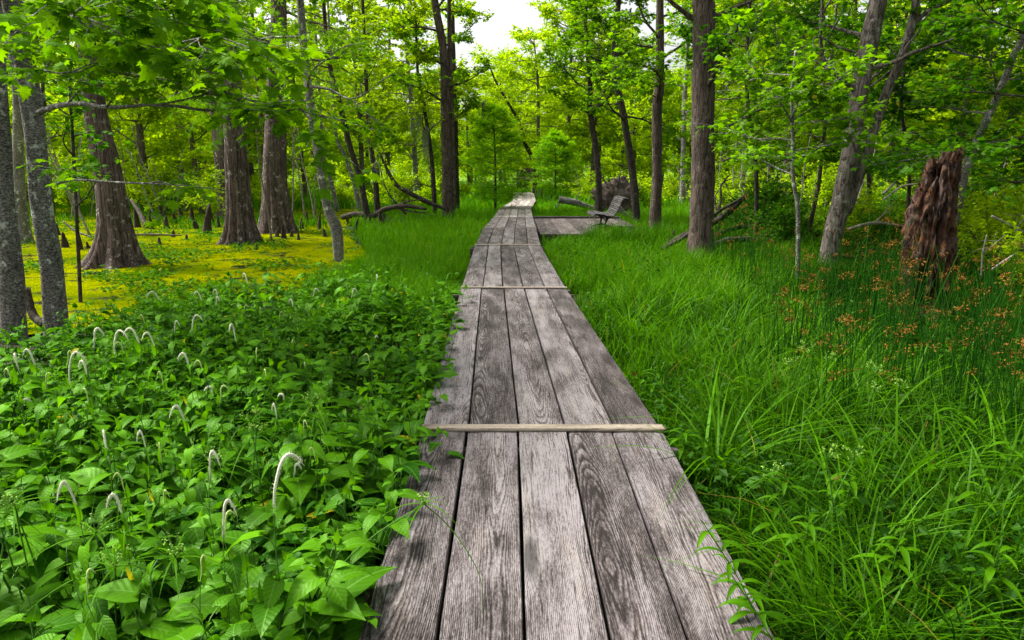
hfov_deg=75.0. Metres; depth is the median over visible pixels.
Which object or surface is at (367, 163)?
wood tree
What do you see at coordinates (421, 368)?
lizard tail plant
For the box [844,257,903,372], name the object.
rush clump
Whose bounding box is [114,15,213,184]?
wood tree
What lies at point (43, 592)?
lizard tail plant
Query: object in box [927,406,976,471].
narrow leaf plant
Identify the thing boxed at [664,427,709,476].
narrow leaf plant
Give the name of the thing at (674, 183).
swamp shrub
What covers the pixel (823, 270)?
rush clump
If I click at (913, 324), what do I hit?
rush clump
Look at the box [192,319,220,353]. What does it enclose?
lizard tail plant
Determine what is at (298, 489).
lizard tail plant
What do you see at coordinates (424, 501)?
umbrella sedge
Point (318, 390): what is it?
lizard tail plant
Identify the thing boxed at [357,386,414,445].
lizard tail plant
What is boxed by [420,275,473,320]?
lizard tail plant
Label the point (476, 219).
grass
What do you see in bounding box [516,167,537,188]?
shrub
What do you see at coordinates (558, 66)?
slender tree
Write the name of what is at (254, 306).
flowering lizard tail
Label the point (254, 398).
lizard tail plant
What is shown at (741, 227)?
fallen branch
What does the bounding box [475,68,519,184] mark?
wood tree
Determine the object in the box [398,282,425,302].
grass tuft
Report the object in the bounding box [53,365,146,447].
lizard tail plant
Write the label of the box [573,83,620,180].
wood tree
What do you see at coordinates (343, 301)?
lizard tail plant
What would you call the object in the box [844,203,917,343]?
rush clump
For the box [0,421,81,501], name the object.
lizard tail plant
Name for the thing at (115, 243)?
cypress
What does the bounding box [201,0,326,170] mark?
wood tree
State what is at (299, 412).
lizard tail plant
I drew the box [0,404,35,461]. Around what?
lizard tail plant
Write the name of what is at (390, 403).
flowering lizard tail
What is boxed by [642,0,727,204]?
slender tree
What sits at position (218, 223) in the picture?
cypress knee
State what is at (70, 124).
sapling
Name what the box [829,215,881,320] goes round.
rush clump
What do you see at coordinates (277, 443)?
lizard tail plant
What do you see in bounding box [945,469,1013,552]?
narrow leaf plant
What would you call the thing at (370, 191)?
swamp shrub
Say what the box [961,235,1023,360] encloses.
rush clump
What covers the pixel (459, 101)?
wood tree
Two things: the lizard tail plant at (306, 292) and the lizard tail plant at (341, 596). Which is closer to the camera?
the lizard tail plant at (341, 596)
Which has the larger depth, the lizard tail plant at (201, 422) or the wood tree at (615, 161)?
the wood tree at (615, 161)
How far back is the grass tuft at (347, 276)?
9.76 m
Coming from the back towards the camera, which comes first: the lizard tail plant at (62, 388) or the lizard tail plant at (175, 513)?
the lizard tail plant at (62, 388)
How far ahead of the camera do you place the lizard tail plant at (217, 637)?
1.94 m
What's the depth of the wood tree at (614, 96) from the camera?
42.65 m
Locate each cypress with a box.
[2,0,278,269]
[6,38,103,243]
[85,0,348,245]
[115,0,264,217]
[210,0,374,233]
[457,101,533,209]
[525,128,589,198]
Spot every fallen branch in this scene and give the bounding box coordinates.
[26,287,42,327]
[62,221,91,237]
[130,199,148,227]
[136,234,181,235]
[340,189,436,224]
[379,145,447,210]
[660,184,744,250]
[714,202,818,240]
[717,231,800,247]
[840,246,887,261]
[967,233,1023,257]
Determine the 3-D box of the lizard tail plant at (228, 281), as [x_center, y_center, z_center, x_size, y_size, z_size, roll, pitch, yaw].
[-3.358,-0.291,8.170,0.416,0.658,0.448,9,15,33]
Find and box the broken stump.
[892,143,965,326]
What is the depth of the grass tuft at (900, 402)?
4.16 m
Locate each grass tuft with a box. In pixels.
[332,266,371,286]
[377,273,481,309]
[380,274,429,293]
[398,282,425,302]
[413,276,477,304]
[418,267,448,282]
[567,288,695,349]
[572,261,711,300]
[581,273,763,321]
[588,368,836,450]
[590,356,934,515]
[598,314,684,346]
[626,308,676,332]
[633,324,716,375]
[640,316,841,400]
[646,311,788,356]
[647,377,742,426]
[657,292,794,334]
[664,464,951,633]
[669,517,942,639]
[675,464,897,591]
[679,248,735,272]
[685,269,756,301]
[689,382,861,491]
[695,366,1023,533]
[698,302,773,335]
[703,318,958,401]
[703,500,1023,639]
[704,432,913,520]
[716,345,1023,458]
[722,346,922,399]
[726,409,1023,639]
[736,352,1017,454]
[745,512,1021,639]
[758,283,859,321]
[760,283,832,317]
[784,473,1023,639]
[793,411,1000,493]
[794,312,995,363]
[806,376,1022,468]
[808,412,1023,560]
[814,444,1019,579]
[818,387,1023,533]
[855,340,1014,396]
[862,371,1023,448]
[876,472,1023,607]
[894,495,1021,639]
[896,362,1023,494]
[942,345,1023,403]
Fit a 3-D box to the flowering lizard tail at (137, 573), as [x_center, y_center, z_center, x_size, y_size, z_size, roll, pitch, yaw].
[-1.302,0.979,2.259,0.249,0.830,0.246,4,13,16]
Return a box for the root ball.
[588,172,642,213]
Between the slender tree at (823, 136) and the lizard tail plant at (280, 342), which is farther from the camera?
the slender tree at (823, 136)
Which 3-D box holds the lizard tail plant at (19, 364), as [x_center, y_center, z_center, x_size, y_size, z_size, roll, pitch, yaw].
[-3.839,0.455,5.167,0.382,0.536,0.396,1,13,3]
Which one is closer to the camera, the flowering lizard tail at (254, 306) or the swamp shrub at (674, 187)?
the flowering lizard tail at (254, 306)
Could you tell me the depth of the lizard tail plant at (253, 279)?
8.55 m
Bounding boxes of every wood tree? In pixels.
[6,0,131,212]
[7,0,79,200]
[34,3,195,211]
[36,18,176,180]
[40,41,124,189]
[71,23,182,176]
[89,75,178,181]
[113,3,256,204]
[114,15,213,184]
[145,5,260,178]
[170,78,214,182]
[180,2,302,185]
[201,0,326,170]
[242,19,345,197]
[286,16,354,186]
[290,54,382,184]
[309,0,413,199]
[314,78,364,174]
[336,0,459,192]
[338,0,424,177]
[344,49,402,184]
[351,84,404,176]
[393,84,427,180]
[394,62,460,181]
[417,68,471,181]
[418,107,461,178]
[419,63,507,184]
[433,68,502,183]
[458,111,502,179]
[465,43,531,183]
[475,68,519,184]
[485,22,584,198]
[489,54,577,169]
[493,67,548,188]
[514,78,557,143]
[519,0,611,187]
[541,77,601,172]
[543,0,643,188]
[561,72,624,180]
[565,18,645,177]
[573,32,682,172]
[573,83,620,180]
[583,56,651,174]
[594,42,690,179]
[610,87,649,177]
[627,0,752,195]
[636,66,718,186]
[649,90,687,184]
[662,0,783,178]
[669,0,799,192]
[715,32,754,170]
[715,111,740,178]
[725,0,881,194]
[735,0,799,162]
[736,0,880,199]
[738,11,814,178]
[784,0,946,155]
[786,52,829,181]
[831,0,977,186]
[859,14,967,186]
[883,0,1023,174]
[892,1,1016,164]
[925,4,996,143]
[928,0,1023,197]
[955,26,1020,172]
[995,93,1023,176]
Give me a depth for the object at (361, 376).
5.72 m
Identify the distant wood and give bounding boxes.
[52,85,969,182]
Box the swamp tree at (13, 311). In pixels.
[0,0,37,343]
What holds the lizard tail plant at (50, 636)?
on the ground at (364, 595)
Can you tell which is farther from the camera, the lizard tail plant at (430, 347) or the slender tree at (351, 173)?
the slender tree at (351, 173)
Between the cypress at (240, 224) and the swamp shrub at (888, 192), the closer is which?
the cypress at (240, 224)
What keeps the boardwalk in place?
on the ground at (364, 595)
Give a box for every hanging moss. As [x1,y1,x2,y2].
[371,160,378,173]
[414,100,420,144]
[422,126,428,167]
[479,99,485,117]
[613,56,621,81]
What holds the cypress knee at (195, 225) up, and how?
on the ground at (364, 595)
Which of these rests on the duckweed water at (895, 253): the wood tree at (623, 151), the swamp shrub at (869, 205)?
the swamp shrub at (869, 205)
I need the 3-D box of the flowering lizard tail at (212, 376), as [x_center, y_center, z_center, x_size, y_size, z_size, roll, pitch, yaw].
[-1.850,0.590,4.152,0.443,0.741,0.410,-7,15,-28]
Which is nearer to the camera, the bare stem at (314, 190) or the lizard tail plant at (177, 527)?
the lizard tail plant at (177, 527)
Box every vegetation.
[0,258,462,639]
[21,213,1022,374]
[549,236,1023,639]
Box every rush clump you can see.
[699,205,734,257]
[717,184,757,265]
[724,191,785,291]
[731,209,767,264]
[745,211,781,275]
[751,233,843,380]
[753,232,803,316]
[769,223,808,286]
[782,258,843,346]
[783,228,841,315]
[795,275,912,449]
[802,247,891,383]
[802,250,855,331]
[821,224,860,298]
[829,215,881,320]
[840,222,862,266]
[843,220,883,300]
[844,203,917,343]
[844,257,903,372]
[857,296,939,417]
[862,223,915,318]
[863,209,900,295]
[868,254,928,354]
[869,232,969,411]
[881,219,944,327]
[881,260,956,376]
[888,251,937,343]
[912,252,987,366]
[912,267,1011,405]
[926,246,1023,444]
[928,241,980,329]
[936,247,1001,343]
[951,291,1010,387]
[953,243,1023,413]
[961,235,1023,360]
[968,253,1023,377]
[972,266,1023,461]
[978,229,1010,294]
[978,231,1023,335]
[1000,247,1023,333]
[1003,285,1023,398]
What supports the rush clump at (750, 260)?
on the ground at (364, 595)
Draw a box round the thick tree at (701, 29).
[655,0,818,257]
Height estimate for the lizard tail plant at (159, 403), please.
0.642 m
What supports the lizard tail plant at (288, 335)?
on the ground at (364, 595)
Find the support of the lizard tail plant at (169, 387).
on the ground at (364, 595)
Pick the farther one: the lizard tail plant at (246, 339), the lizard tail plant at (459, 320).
the lizard tail plant at (459, 320)
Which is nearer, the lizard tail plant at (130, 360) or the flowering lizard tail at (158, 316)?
the lizard tail plant at (130, 360)
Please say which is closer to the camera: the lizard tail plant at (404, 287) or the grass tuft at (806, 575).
the grass tuft at (806, 575)
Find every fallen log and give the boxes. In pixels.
[547,169,593,208]
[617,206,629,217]
[663,173,747,246]
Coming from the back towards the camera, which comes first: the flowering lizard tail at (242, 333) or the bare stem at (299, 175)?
the bare stem at (299, 175)
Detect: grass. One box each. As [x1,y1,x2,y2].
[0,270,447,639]
[27,180,999,209]
[27,199,342,230]
[257,226,477,341]
[348,196,759,249]
[540,225,868,294]
[560,247,975,450]
[573,217,746,250]
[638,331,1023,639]
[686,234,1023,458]
[714,202,1023,245]
[717,239,1023,392]
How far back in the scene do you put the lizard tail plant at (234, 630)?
1.97 m
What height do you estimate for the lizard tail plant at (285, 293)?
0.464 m
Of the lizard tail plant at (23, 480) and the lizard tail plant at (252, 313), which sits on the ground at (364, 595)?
the lizard tail plant at (252, 313)
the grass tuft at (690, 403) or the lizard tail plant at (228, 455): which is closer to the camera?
the lizard tail plant at (228, 455)
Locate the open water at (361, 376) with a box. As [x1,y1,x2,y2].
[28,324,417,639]
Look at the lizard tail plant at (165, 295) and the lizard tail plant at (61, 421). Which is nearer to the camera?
the lizard tail plant at (61, 421)
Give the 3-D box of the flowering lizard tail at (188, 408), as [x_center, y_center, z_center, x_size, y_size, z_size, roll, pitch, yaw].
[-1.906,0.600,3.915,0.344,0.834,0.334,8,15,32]
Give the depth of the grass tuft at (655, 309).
7.29 m
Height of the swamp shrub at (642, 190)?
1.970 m
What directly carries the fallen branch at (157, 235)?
on the duckweed water at (316, 247)
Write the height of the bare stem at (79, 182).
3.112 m
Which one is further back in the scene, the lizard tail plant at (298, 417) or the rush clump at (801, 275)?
the rush clump at (801, 275)
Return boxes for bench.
[587,195,628,228]
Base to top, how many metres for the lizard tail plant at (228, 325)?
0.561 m
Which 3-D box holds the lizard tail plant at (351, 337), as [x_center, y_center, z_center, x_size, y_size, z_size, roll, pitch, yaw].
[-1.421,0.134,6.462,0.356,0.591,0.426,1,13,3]
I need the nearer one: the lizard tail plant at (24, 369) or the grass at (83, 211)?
the lizard tail plant at (24, 369)
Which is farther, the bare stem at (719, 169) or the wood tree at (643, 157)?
the wood tree at (643, 157)
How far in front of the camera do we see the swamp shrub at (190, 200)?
23.06 m
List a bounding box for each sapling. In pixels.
[6,11,133,302]
[687,0,915,276]
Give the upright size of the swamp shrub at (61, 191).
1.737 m
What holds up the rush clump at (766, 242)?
on the ground at (364, 595)
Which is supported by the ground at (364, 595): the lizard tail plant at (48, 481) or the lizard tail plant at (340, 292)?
the lizard tail plant at (340, 292)
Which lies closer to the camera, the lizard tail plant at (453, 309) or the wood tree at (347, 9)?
the lizard tail plant at (453, 309)
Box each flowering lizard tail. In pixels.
[0,348,71,449]
[0,353,50,460]
[0,368,57,468]
[27,372,78,504]
[44,327,117,454]
[54,350,121,487]
[56,360,110,494]
[56,479,116,639]
[72,388,158,495]
[79,568,137,639]
[98,429,166,581]
[101,342,158,432]
[102,327,174,435]
[102,329,150,432]
[105,492,170,639]
[112,472,172,627]
[133,332,182,429]
[134,315,168,386]
[136,429,175,545]
[145,290,178,356]
[148,449,231,613]
[153,371,199,472]
[163,352,220,447]
[167,499,251,639]
[168,320,194,372]
[169,405,220,542]
[173,360,237,442]
[176,313,226,410]
[179,291,222,356]
[194,510,279,639]
[195,385,248,523]
[201,289,229,342]
[205,296,238,336]
[211,323,274,420]
[219,449,376,639]
[221,273,275,332]
[224,305,253,355]
[230,307,268,366]
[243,369,301,453]
[247,348,308,424]
[258,403,291,515]
[266,311,296,372]
[273,298,307,358]
[275,340,322,412]
[279,420,328,523]
[297,447,338,534]
[298,303,329,359]
[305,288,340,335]
[327,284,355,344]
[338,288,372,349]
[352,353,399,429]
[355,315,399,379]
[365,274,394,309]
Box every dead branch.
[847,193,903,229]
[882,180,896,194]
[882,183,916,199]
[972,232,1004,276]
[991,213,1023,250]
[991,253,1015,269]
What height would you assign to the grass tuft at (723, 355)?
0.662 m
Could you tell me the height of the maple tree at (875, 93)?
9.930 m
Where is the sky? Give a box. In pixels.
[43,0,1022,168]
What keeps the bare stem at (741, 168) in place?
on the ground at (364, 595)
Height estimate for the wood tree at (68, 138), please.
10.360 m
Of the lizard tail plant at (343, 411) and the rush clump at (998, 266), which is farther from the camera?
the rush clump at (998, 266)
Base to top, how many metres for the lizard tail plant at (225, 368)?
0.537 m
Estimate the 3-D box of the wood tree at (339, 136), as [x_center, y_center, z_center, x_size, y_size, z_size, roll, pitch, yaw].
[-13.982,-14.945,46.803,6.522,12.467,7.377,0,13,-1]
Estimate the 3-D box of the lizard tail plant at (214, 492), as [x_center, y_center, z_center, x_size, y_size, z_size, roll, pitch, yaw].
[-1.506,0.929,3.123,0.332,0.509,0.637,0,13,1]
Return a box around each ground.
[0,169,1023,639]
[52,172,971,225]
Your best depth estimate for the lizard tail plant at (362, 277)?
8.33 m
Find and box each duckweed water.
[21,201,365,333]
[685,202,1022,308]
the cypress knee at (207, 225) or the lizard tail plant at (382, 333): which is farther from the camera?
the cypress knee at (207, 225)
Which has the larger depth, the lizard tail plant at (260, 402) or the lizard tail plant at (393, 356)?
the lizard tail plant at (393, 356)
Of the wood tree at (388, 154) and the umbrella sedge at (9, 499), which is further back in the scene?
the wood tree at (388, 154)
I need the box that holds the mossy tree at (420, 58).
[362,0,471,214]
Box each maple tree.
[0,0,380,337]
[668,3,840,235]
[781,0,999,244]
[807,0,1023,224]
[888,0,1023,203]
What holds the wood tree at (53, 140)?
on the ground at (364, 595)
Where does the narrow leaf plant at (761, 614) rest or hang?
on the ground at (364, 595)
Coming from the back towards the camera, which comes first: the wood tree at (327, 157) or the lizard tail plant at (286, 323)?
the wood tree at (327, 157)
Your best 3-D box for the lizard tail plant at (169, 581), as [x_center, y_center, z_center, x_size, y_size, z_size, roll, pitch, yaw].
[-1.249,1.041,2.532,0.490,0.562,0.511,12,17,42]
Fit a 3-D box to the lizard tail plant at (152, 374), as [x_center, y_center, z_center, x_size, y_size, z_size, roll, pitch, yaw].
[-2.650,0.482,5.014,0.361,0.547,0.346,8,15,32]
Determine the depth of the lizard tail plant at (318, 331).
6.13 m
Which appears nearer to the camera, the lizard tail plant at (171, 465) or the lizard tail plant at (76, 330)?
the lizard tail plant at (171, 465)
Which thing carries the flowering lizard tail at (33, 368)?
on the ground at (364, 595)
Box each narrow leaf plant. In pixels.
[631,326,652,352]
[637,369,669,406]
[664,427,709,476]
[693,520,791,638]
[694,352,723,381]
[717,573,797,639]
[722,373,766,423]
[750,469,818,559]
[762,512,838,588]
[813,469,875,527]
[848,533,933,615]
[854,429,907,496]
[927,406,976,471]
[933,538,1023,632]
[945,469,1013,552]
[969,437,1023,517]
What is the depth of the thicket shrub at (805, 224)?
15.91 m
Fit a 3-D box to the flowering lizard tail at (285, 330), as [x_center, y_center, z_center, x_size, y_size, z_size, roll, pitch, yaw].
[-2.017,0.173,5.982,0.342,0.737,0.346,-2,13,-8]
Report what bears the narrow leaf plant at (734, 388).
on the ground at (364, 595)
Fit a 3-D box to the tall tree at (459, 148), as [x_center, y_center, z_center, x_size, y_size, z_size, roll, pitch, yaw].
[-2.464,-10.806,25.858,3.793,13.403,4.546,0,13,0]
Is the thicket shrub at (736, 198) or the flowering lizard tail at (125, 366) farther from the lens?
the thicket shrub at (736, 198)
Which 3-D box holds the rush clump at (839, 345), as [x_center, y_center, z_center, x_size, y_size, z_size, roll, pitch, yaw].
[2.005,0.328,4.112,0.643,1.193,0.533,12,18,42]
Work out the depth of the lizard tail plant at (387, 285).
8.14 m
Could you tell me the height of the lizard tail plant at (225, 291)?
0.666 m
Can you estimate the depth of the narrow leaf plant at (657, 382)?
4.84 m
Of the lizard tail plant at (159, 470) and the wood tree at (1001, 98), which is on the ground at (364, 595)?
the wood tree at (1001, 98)
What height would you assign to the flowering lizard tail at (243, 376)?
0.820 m
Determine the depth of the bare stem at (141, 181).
22.19 m
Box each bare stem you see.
[46,131,79,222]
[47,133,90,235]
[48,144,78,213]
[62,131,81,218]
[77,139,84,208]
[115,116,129,206]
[127,122,157,200]
[127,149,155,217]
[149,155,167,213]
[172,153,182,214]
[244,132,272,240]
[286,126,311,215]
[286,129,294,212]
[287,131,316,219]
[313,153,316,212]
[667,157,689,202]
[718,150,728,185]
[724,135,742,189]
[736,116,755,193]
[778,134,795,182]
[800,136,815,199]
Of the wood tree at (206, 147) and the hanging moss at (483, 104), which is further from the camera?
the wood tree at (206, 147)
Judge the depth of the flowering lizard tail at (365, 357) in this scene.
5.78 m
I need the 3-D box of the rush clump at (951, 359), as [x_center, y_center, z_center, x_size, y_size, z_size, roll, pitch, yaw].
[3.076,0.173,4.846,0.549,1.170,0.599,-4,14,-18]
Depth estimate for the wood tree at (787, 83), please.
28.98 m
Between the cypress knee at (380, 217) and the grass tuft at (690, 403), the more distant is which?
the cypress knee at (380, 217)
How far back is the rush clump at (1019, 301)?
7.15 m
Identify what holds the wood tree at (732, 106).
on the marsh ground at (464, 178)
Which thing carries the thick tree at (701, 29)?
on the ground at (364, 595)
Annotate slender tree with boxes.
[259,0,399,222]
[287,0,363,210]
[287,0,380,211]
[297,0,397,218]
[467,41,556,194]
[535,0,648,215]
[554,0,690,222]
[589,0,761,229]
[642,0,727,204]
[751,0,876,241]
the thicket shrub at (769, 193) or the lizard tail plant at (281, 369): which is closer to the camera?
the lizard tail plant at (281, 369)
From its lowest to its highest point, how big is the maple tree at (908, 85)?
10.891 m
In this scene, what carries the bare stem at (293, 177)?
on the ground at (364, 595)
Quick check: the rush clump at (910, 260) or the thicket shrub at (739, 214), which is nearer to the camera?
the rush clump at (910, 260)
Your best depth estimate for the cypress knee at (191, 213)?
22.74 m
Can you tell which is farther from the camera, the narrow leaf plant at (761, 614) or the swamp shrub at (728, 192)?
the swamp shrub at (728, 192)
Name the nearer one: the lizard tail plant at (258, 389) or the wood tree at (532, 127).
the lizard tail plant at (258, 389)
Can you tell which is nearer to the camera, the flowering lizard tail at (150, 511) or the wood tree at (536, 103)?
the flowering lizard tail at (150, 511)
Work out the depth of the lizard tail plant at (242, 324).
5.89 m
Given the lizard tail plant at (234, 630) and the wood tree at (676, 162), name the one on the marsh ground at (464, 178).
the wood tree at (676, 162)
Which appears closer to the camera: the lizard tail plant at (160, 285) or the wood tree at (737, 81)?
the lizard tail plant at (160, 285)
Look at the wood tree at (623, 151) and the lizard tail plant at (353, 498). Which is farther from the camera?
the wood tree at (623, 151)
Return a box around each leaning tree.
[233,0,412,261]
[740,0,1021,271]
[834,0,1023,236]
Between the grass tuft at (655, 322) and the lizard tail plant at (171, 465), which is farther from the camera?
the grass tuft at (655, 322)
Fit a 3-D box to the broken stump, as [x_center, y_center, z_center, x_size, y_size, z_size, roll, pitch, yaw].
[5.017,-0.899,7.889,0.960,2.324,0.959,0,13,0]
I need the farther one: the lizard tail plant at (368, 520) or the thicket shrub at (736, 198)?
the thicket shrub at (736, 198)
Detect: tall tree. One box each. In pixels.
[377,0,495,218]
[398,0,495,210]
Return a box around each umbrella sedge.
[0,485,107,627]
[7,513,252,639]
[187,407,296,511]
[245,277,310,349]
[265,305,331,389]
[270,392,376,492]
[339,491,482,612]
[735,440,913,565]
[761,340,847,412]
[820,361,927,447]
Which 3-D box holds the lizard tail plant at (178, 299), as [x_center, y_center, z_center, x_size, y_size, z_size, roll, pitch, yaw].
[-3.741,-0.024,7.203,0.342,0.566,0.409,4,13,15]
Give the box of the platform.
[534,216,635,241]
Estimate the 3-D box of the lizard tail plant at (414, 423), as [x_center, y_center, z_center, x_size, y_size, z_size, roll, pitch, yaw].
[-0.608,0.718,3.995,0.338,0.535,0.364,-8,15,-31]
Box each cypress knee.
[61,232,69,247]
[133,208,140,227]
[148,215,154,228]
[158,205,164,216]
[163,215,168,227]
[178,207,182,217]
[189,206,194,219]
[193,220,198,228]
[198,197,204,213]
[201,203,212,233]
[216,214,220,226]
[281,224,286,238]
[299,218,303,228]
[317,212,320,229]
[378,211,385,225]
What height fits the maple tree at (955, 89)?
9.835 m
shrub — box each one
[24,153,78,195]
[52,178,95,208]
[80,172,94,191]
[120,158,182,213]
[127,169,191,198]
[171,164,257,219]
[199,164,215,186]
[250,172,261,202]
[254,172,305,203]
[287,156,317,192]
[328,178,368,204]
[336,162,370,192]
[360,155,419,209]
[365,173,396,193]
[394,178,421,208]
[405,165,426,188]
[418,173,441,202]
[419,164,463,189]
[459,181,476,195]
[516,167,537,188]
[558,159,595,188]
[561,174,590,194]
[564,171,604,199]
[588,166,624,183]
[602,165,668,206]
[646,171,690,200]
[662,175,686,188]
[664,166,687,185]
[683,150,750,198]
[714,181,742,210]
[717,188,746,220]
[721,161,862,247]
[721,190,767,225]
[736,168,766,190]
[742,193,821,248]
[744,169,803,199]
[759,161,827,196]
[780,151,839,209]
[780,187,816,223]
[800,215,823,239]
[804,182,904,247]
[843,197,899,244]
[843,205,904,252]
[858,177,893,203]
[863,172,973,203]
[865,198,904,242]
[872,180,904,193]
[873,182,911,213]
[883,149,1023,257]
[893,198,1005,249]
[898,176,1023,276]
[900,214,977,253]
[965,180,996,203]
[971,190,1023,245]
[986,220,1023,296]
[995,168,1023,200]
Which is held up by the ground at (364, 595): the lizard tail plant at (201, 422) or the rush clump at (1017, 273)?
the rush clump at (1017, 273)
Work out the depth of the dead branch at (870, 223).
13.39 m
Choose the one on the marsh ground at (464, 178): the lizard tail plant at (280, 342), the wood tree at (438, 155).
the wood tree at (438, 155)
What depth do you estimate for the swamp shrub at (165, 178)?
35.16 m
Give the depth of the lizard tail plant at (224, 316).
6.94 m
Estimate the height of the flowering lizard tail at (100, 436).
0.810 m
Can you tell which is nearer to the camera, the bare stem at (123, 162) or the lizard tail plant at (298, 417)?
the lizard tail plant at (298, 417)
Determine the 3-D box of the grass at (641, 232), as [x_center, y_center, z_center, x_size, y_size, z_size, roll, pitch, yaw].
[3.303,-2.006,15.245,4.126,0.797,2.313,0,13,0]
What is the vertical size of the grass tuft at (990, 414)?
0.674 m
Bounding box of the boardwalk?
[359,192,774,639]
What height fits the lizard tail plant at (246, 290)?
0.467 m
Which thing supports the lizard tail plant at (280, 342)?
on the ground at (364, 595)
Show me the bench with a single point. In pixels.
(607, 214)
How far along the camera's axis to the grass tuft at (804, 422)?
3.82 m
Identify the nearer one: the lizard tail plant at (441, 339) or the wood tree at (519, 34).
the lizard tail plant at (441, 339)
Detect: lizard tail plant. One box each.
[0,318,59,373]
[0,324,43,377]
[0,344,42,390]
[0,346,77,413]
[0,354,41,421]
[0,397,43,461]
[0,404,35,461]
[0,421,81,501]
[0,423,44,546]
[0,469,72,549]
[0,484,31,558]
[0,489,97,628]
[0,577,81,639]
[1,501,77,629]
[5,422,56,467]
[12,324,54,373]
[18,369,61,393]
[18,541,164,639]
[22,382,116,474]
[23,501,100,613]
[28,434,98,521]
[29,372,80,422]
[30,449,108,521]
[33,633,69,639]
[34,311,101,371]
[35,399,69,436]
[39,313,92,350]
[39,330,88,386]
[39,394,89,440]
[40,402,116,493]
[43,328,88,372]
[45,330,93,372]
[53,341,103,386]
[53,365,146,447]
[53,551,235,639]
[57,316,96,354]
[62,300,111,346]
[63,369,126,429]
[68,357,114,406]
[68,534,223,639]
[69,426,162,542]
[72,492,171,569]
[74,347,117,401]
[77,301,143,361]
[77,325,130,368]
[78,395,178,511]
[83,309,107,337]
[83,322,145,374]
[83,428,175,484]
[84,303,135,351]
[87,315,143,356]
[96,342,161,396]
[101,297,137,331]
[104,413,152,456]
[105,324,143,373]
[106,319,128,361]
[107,328,172,386]
[109,441,203,515]
[111,380,169,415]
[112,289,158,336]
[121,301,145,325]
[124,504,182,543]
[125,374,190,448]
[127,319,148,344]
[129,385,200,464]
[129,471,227,550]
[131,350,174,393]
[132,305,154,327]
[133,329,192,392]
[134,398,180,463]
[135,373,182,394]
[137,510,235,624]
[138,288,171,329]
[139,472,226,537]
[140,291,180,323]
[146,290,186,336]
[147,336,182,378]
[148,283,178,312]
[148,382,194,421]
[151,301,195,359]
[151,435,205,472]
[153,292,185,325]
[154,481,290,565]
[161,347,208,400]
[162,443,222,485]
[165,593,235,639]
[166,343,199,381]
[167,288,212,330]
[171,365,243,438]
[173,570,318,639]
[175,306,192,346]
[177,323,209,359]
[179,400,236,472]
[180,282,236,324]
[180,316,231,359]
[182,291,204,322]
[183,401,247,487]
[183,427,279,506]
[187,338,223,388]
[189,285,211,321]
[189,377,230,430]
[189,494,321,599]
[191,301,232,333]
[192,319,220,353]
[193,317,231,366]
[193,365,261,400]
[194,414,278,487]
[197,285,236,322]
[201,276,228,308]
[203,310,255,339]
[207,338,253,393]
[208,325,259,369]
[208,634,264,639]
[209,356,240,409]
[212,426,320,508]
[214,354,271,423]
[215,302,239,328]
[217,273,251,308]
[217,384,282,453]
[220,305,259,355]
[221,318,270,382]
[224,270,253,307]
[225,623,241,639]
[227,332,295,412]
[229,278,274,329]
[229,476,309,530]
[229,487,302,561]
[234,334,276,370]
[236,298,262,320]
[238,280,255,308]
[238,389,282,452]
[240,301,274,332]
[240,550,395,639]
[244,395,313,471]
[244,402,363,524]
[247,434,312,474]
[249,275,272,309]
[249,290,271,312]
[250,264,286,309]
[252,339,293,371]
[253,319,287,382]
[256,406,319,471]
[257,325,294,365]
[260,357,357,451]
[261,338,321,392]
[263,285,294,321]
[267,306,307,353]
[267,366,309,412]
[270,296,300,327]
[274,593,381,639]
[277,283,297,306]
[279,275,298,297]
[279,504,380,595]
[280,468,376,566]
[282,289,308,309]
[282,519,376,635]
[285,282,329,323]
[285,312,312,336]
[289,323,325,357]
[290,327,320,363]
[290,329,332,376]
[291,282,324,315]
[293,303,341,358]
[295,258,333,301]
[296,294,321,315]
[296,351,345,408]
[300,409,357,489]
[304,314,338,337]
[304,355,347,410]
[306,410,352,481]
[310,263,351,297]
[310,352,363,423]
[311,469,401,547]
[315,259,351,296]
[315,295,344,321]
[319,282,367,339]
[319,332,359,395]
[323,303,363,346]
[323,482,416,602]
[324,335,351,375]
[324,423,402,509]
[328,408,393,476]
[330,396,402,474]
[330,468,420,564]
[334,270,371,313]
[336,291,355,303]
[338,269,370,301]
[338,336,370,368]
[341,285,390,344]
[342,274,396,332]
[343,305,382,349]
[348,264,381,292]
[353,284,384,313]
[354,326,413,398]
[356,377,392,426]
[356,430,435,512]
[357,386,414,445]
[358,268,384,297]
[358,413,464,484]
[365,382,415,434]
[368,308,403,339]
[370,265,399,302]
[371,343,408,383]
[373,394,430,451]
[376,334,408,374]
[377,281,421,332]
[377,286,397,327]
[378,405,437,472]
[387,374,425,414]
[388,278,414,315]
[389,316,419,363]
[391,341,436,392]
[393,285,418,312]
[395,414,416,444]
[400,301,449,359]
[401,378,432,434]
[403,320,424,344]
[403,324,462,390]
[404,296,430,329]
[404,354,455,409]
[405,344,454,390]
[406,375,448,423]
[407,353,445,410]
[416,313,450,369]
[417,308,437,332]
[418,333,449,368]
[419,328,452,360]
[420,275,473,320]
[422,288,453,310]
[426,305,468,338]
[427,318,450,362]
[428,298,462,332]
[433,299,451,331]
[444,298,459,323]
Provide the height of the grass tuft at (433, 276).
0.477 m
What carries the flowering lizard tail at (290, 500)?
on the ground at (364, 595)
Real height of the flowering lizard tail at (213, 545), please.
0.871 m

